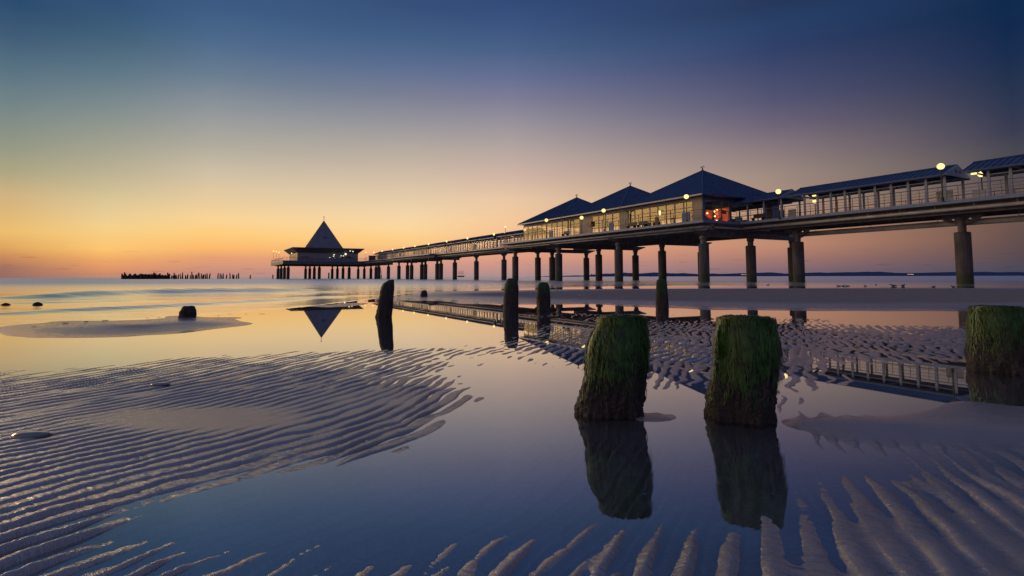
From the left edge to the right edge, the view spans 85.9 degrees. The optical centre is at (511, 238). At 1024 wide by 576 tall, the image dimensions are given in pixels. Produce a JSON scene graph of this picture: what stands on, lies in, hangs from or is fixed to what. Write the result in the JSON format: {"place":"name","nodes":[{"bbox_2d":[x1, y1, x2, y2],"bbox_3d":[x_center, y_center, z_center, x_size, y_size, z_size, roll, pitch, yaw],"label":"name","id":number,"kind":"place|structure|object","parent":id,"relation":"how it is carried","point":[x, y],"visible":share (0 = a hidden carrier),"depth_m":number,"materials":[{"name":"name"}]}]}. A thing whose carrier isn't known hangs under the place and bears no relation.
{"place":"outdoors","nodes":[
{"label":"outdoors","id":0,"kind":"place"},
{"bbox_2d":[0,288,1023,575],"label":"beach sand","id":1,"kind":"structure","parent":0,"point":[220,476],"depth_m":1.66,"materials":[{"name":"beige sand"}]},
{"bbox_2d":[9,431,51,438],"bbox_3d":[-1.795,0.732,2.053,0.144,0.017,0.089,0,-4,0],"label":"wet lump","id":2,"kind":"object","parent":1,"relation":"on","point":[31,434],"visible":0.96,"depth_m":2.03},
{"bbox_2d":[150,382,170,385],"bbox_3d":[-1.941,0.804,3.036,0.110,0.014,0.067,0,-4,0],"label":"wet lump","id":3,"kind":"object","parent":1,"relation":"on","point":[160,384],"visible":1,"depth_m":3.02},
{"bbox_2d":[178,306,196,317],"bbox_3d":[-4.933,1.124,8.363,0.253,0.194,0.225,2,-5,-30],"label":"groyne post","id":4,"kind":"object","parent":1,"relation":"on","point":[187,311],"visible":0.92,"depth_m":8.29,"materials":[{"name":"brown wood"}]},
{"bbox_2d":[420,290,427,296],"bbox_3d":[-2.641,1.673,16.501,0.232,0.234,0.211,1,-4,-9],"label":"groyne post","id":5,"kind":"object","parent":1,"relation":"on","point":[423,293],"visible":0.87,"depth_m":16.43,"materials":[{"name":"brown wood"}]},
{"bbox_2d":[574,313,651,418],"bbox_3d":[0.454,0.589,2.474,0.351,0.492,0.289,-1,-4,10],"label":"groyne post","id":6,"kind":"object","parent":1,"relation":"on","point":[616,361],"visible":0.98,"depth_m":2.36,"materials":[{"name":"green wood"}]},
{"bbox_2d":[703,314,784,425],"bbox_3d":[0.998,0.581,2.379,0.332,0.493,0.299,-2,-4,22],"label":"groyne post","id":7,"kind":"object","parent":1,"relation":"on","point":[747,362],"visible":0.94,"depth_m":2.27,"materials":[{"name":"green wood"}]},
{"bbox_2d":[963,304,1023,374],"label":"groyne post","id":8,"kind":"object","parent":1,"relation":"on","point":[994,338],"visible":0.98,"depth_m":3.43,"materials":[{"name":"green wood"}]},
{"bbox_2d":[0,276,1023,488],"bbox_3d":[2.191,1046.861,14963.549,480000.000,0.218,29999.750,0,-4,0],"label":"sea water","id":9,"kind":"structure","parent":0,"point":[525,399],"depth_m":4.61,"materials":[{"name":"blue liquid"}]},
{"bbox_2d":[375,280,393,317],"bbox_3d":[-1.920,0.944,8.296,0.282,0.643,0.227,1,-4,-13],"label":"groyne post","id":10,"kind":"object","parent":9,"relation":"on","point":[385,303],"visible":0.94,"depth_m":8.22,"materials":[{"name":"brown wood"}]},
{"bbox_2d":[503,278,518,313],"bbox_3d":[-0.022,0.994,9.142,0.271,0.662,0.249,0,-4,0],"label":"groyne post","id":11,"kind":"object","parent":9,"relation":"on","point":[510,299],"visible":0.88,"depth_m":9.05,"materials":[{"name":"brown wood"}]},
{"bbox_2d":[536,282,550,311],"bbox_3d":[0.544,1.050,9.521,0.250,0.579,0.223,0,-4,3],"label":"groyne post","id":12,"kind":"object","parent":9,"relation":"on","point":[543,297],"visible":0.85,"depth_m":9.43,"materials":[{"name":"brown wood"}]},
{"bbox_2d":[271,177,1023,283],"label":"pier","id":13,"kind":"structure","parent":9,"relation":"on","point":[702,232],"depth_m":57.02,"materials":[{"name":"wood"}]},
{"bbox_2d":[284,221,363,260],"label":"restaurant","id":14,"kind":"structure","parent":13,"relation":"on","point":[323,242],"depth_m":198.30,"materials":[{"name":"metal"}]},
{"bbox_2d":[373,250,396,259],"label":"covered walkway","id":15,"kind":"structure","parent":13,"relation":"on","point":[381,253],"depth_m":178.53,"materials":[{"name":"white paint"}]},
{"bbox_2d":[385,248,407,258],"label":"covered walkway","id":16,"kind":"structure","parent":13,"relation":"on","point":[394,251],"depth_m":165.11,"materials":[{"name":"white paint"}]},
{"bbox_2d":[398,246,418,256],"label":"covered walkway","id":17,"kind":"structure","parent":13,"relation":"on","point":[408,249],"depth_m":154.80,"materials":[{"name":"white paint"}]},
{"bbox_2d":[411,243,440,254],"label":"covered walkway","id":18,"kind":"structure","parent":13,"relation":"on","point":[421,247],"depth_m":143.59,"materials":[{"name":"white paint"}]},
{"bbox_2d":[427,240,459,253],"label":"covered walkway","id":19,"kind":"structure","parent":13,"relation":"on","point":[441,244],"depth_m":133.64,"materials":[{"name":"white paint"}]},
{"bbox_2d":[447,237,481,251],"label":"covered walkway","id":20,"kind":"structure","parent":13,"relation":"on","point":[462,242],"depth_m":121.86,"materials":[{"name":"white paint"}]},
{"bbox_2d":[468,233,511,248],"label":"covered walkway","id":21,"kind":"structure","parent":13,"relation":"on","point":[489,238],"depth_m":110.95,"materials":[{"name":"white paint"}]},
{"bbox_2d":[497,227,548,246],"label":"covered walkway","id":22,"kind":"structure","parent":13,"relation":"on","point":[515,233],"depth_m":98.98,"materials":[{"name":"white paint"}]},
{"bbox_2d":[517,194,631,239],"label":"pavilion","id":23,"kind":"structure","parent":13,"relation":"on","point":[553,215],"depth_m":83.47,"materials":[{"name":"metal"}]},
{"bbox_2d":[609,222,613,230],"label":"notice board","id":24,"kind":"object","parent":13,"relation":"on","point":[611,226],"visible":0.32,"depth_m":66.37,"materials":[{"name":"metal"}]},
{"bbox_2d":[561,182,692,234],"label":"pavilion","id":25,"kind":"structure","parent":13,"relation":"on","point":[610,204],"depth_m":72.59,"materials":[{"name":"metal"}]},
{"bbox_2d":[626,222,636,227],"bbox_3d":[13.803,-1.430,63.472,0.490,0.850,1.400,2,-5,-29],"label":"bench","id":26,"kind":"object","parent":13,"relation":"on","point":[634,224],"visible":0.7,"depth_m":63.35,"materials":[{"name":"wood"}]},
{"bbox_2d":[637,220,647,226],"bbox_3d":[14.627,-1.535,61.989,0.490,0.850,1.400,2,-5,-29],"label":"bench","id":27,"kind":"object","parent":13,"relation":"on","point":[643,223],"visible":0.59,"depth_m":61.91,"materials":[{"name":"metal"}]},
{"bbox_2d":[560,166,791,230],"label":"pavilion","id":28,"kind":"structure","parent":13,"relation":"on","point":[703,189],"depth_m":60.37,"materials":[{"name":"metal"}]},
{"bbox_2d":[650,206,657,225],"bbox_3d":[16.056,-2.334,62.146,0.090,2.440,1.262,2,-5,-29],"label":"window","id":29,"kind":"structure","parent":28,"relation":"in","point":[656,206],"depth_m":62.58,"materials":[{"name":"yellow glass"}]},
{"bbox_2d":[666,204,674,223],"bbox_3d":[17.287,-2.492,59.930,0.090,2.440,1.262,2,-5,-29],"label":"door","id":30,"kind":"structure","parent":28,"relation":"in","point":[669,204],"depth_m":59.90,"materials":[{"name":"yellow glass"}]},
{"bbox_2d":[674,202,683,222],"bbox_3d":[17.902,-2.571,58.819,0.090,2.440,1.262,2,-5,-29],"label":"window","id":31,"kind":"structure","parent":28,"relation":"in","point":[681,202],"depth_m":59.28,"materials":[{"name":"yellow glass"}]},
{"bbox_2d":[683,201,692,214],"bbox_3d":[18.519,-2.649,57.717,0.090,2.440,1.262,2,-5,-29],"label":"window","id":32,"kind":"structure","parent":28,"relation":"in","point":[688,201],"depth_m":57.45,"materials":[{"name":"yellow glass"}]},
{"bbox_2d":[705,199,713,219],"bbox_3d":[20.222,-2.765,56.471,1.248,2.410,0.100,2,-5,-29],"label":"shop window","id":33,"kind":"structure","parent":28,"relation":"in","point":[705,199],"depth_m":56.70,"materials":[{"name":"blue glass"}]},
{"bbox_2d":[713,200,721,220],"bbox_3d":[21.317,-2.725,57.079,1.248,2.410,0.100,2,-5,-29],"label":"shop window","id":34,"kind":"structure","parent":28,"relation":"in","point":[713,200],"depth_m":57.30,"materials":[{"name":"blue glass"}]},
{"bbox_2d":[722,201,729,220],"bbox_3d":[22.412,-2.684,57.685,1.248,2.410,0.100,2,-5,-29],"label":"shop window","id":35,"kind":"structure","parent":28,"relation":"in","point":[722,201],"depth_m":57.93,"materials":[{"name":"blue glass"}]},
{"bbox_2d":[684,194,688,221],"bbox_3d":[17.534,-3.006,55.227,0.473,2.828,0.466,0,-4,0],"label":"street lamp","id":36,"kind":"object","parent":13,"relation":"on","point":[686,196],"visible":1,"depth_m":55.17,"materials":[{"name":"metal"}]},
{"bbox_2d":[683,212,690,221],"bbox_3d":[17.765,-2.094,56.093,0.080,1.130,1.050,2,-5,-29],"label":"notice board","id":37,"kind":"object","parent":13,"relation":"on","point":[684,218],"visible":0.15,"depth_m":56.11,"materials":[{"name":"metal"}]},
{"bbox_2d":[750,213,765,220],"bbox_3d":[24.595,-2.048,54.955,0.490,0.850,1.400,2,-5,-29],"label":"bench","id":38,"kind":"object","parent":13,"relation":"on","point":[758,216],"visible":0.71,"depth_m":55.06,"materials":[{"name":"wood"}]},
{"bbox_2d":[731,189,802,220],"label":"covered walkway","id":39,"kind":"structure","parent":13,"relation":"on","point":[764,200],"depth_m":55.87,"materials":[{"name":"blue paint"}]},
{"bbox_2d":[776,189,780,218],"bbox_3d":[25.111,-3.223,51.772,0.473,2.828,0.466,0,-4,0],"label":"street lamp","id":40,"kind":"object","parent":13,"relation":"on","point":[778,191],"visible":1,"depth_m":51.72,"materials":[{"name":"metal"}]},
{"bbox_2d":[776,210,784,217],"bbox_3d":[26.933,-2.209,55.234,0.080,1.200,0.900,2,-5,-29],"label":"notice board","id":41,"kind":"object","parent":13,"relation":"on","point":[777,214],"visible":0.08,"depth_m":55.36,"materials":[{"name":"metal"}]},
{"bbox_2d":[788,209,795,216],"bbox_3d":[27.729,-2.267,54.419,0.080,1.200,0.800,2,-5,-29],"label":"notice board","id":42,"kind":"object","parent":13,"relation":"on","point":[790,212],"visible":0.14,"depth_m":54.45,"materials":[{"name":"metal"}]},
{"bbox_2d":[787,164,970,214],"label":"covered walkway","id":43,"kind":"structure","parent":13,"relation":"on","point":[925,178],"depth_m":46.33,"materials":[{"name":"blue paint"}]},
{"bbox_2d":[937,163,944,201],"bbox_3d":[31.485,-4.098,40.303,0.473,2.828,0.466,0,-4,0],"label":"street lamp","id":44,"kind":"object","parent":13,"relation":"on","point":[940,166],"visible":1,"depth_m":40.26,"materials":[{"name":"metal"}]},
{"bbox_2d":[936,190,952,201],"bbox_3d":[34.448,-3.101,43.770,0.080,1.350,1.100,2,-5,-29],"label":"notice board","id":45,"kind":"object","parent":13,"relation":"on","point":[950,192],"visible":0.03,"depth_m":43.58,"materials":[{"name":"metal"}]},
{"bbox_2d":[972,189,985,197],"bbox_3d":[35.388,-3.126,41.657,0.080,1.100,0.800,2,-5,-29],"label":"notice board","id":46,"kind":"object","parent":13,"relation":"on","point":[982,194],"visible":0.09,"depth_m":41.67,"materials":[{"name":"metal"}]},
{"bbox_2d":[978,171,982,188],"bbox_3d":[37.020,-3.880,43.305,0.473,2.828,0.466,0,-4,0],"label":"street lamp","id":47,"kind":"object","parent":13,"relation":"on","point":[981,176],"visible":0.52,"depth_m":43.32,"materials":[{"name":"glass"}]},
{"bbox_2d":[961,154,1023,195],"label":"covered walkway","id":48,"kind":"structure","parent":13,"relation":"on","point":[1010,166],"depth_m":39.28,"materials":[{"name":"blue paint"}]},
{"bbox_2d":[655,279,668,308],"bbox_3d":[2.775,1.073,10.177,0.245,0.629,0.232,-1,-4,15],"label":"groyne post","id":49,"kind":"object","parent":9,"relation":"on","point":[661,298],"visible":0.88,"depth_m":10.10,"materials":[{"name":"brown wood"}]},
{"bbox_2d":[0,0,1023,277],"label":"sky","id":50,"kind":"structure","parent":0,"point":[213,137],"materials":[{"name":"blue"}]},
{"bbox_2d":[541,272,1023,276],"bbox_3d":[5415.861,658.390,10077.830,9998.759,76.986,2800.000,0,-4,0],"label":"hills","id":51,"kind":"structure","parent":0,"point":[653,274],"depth_m":8902.64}
]}

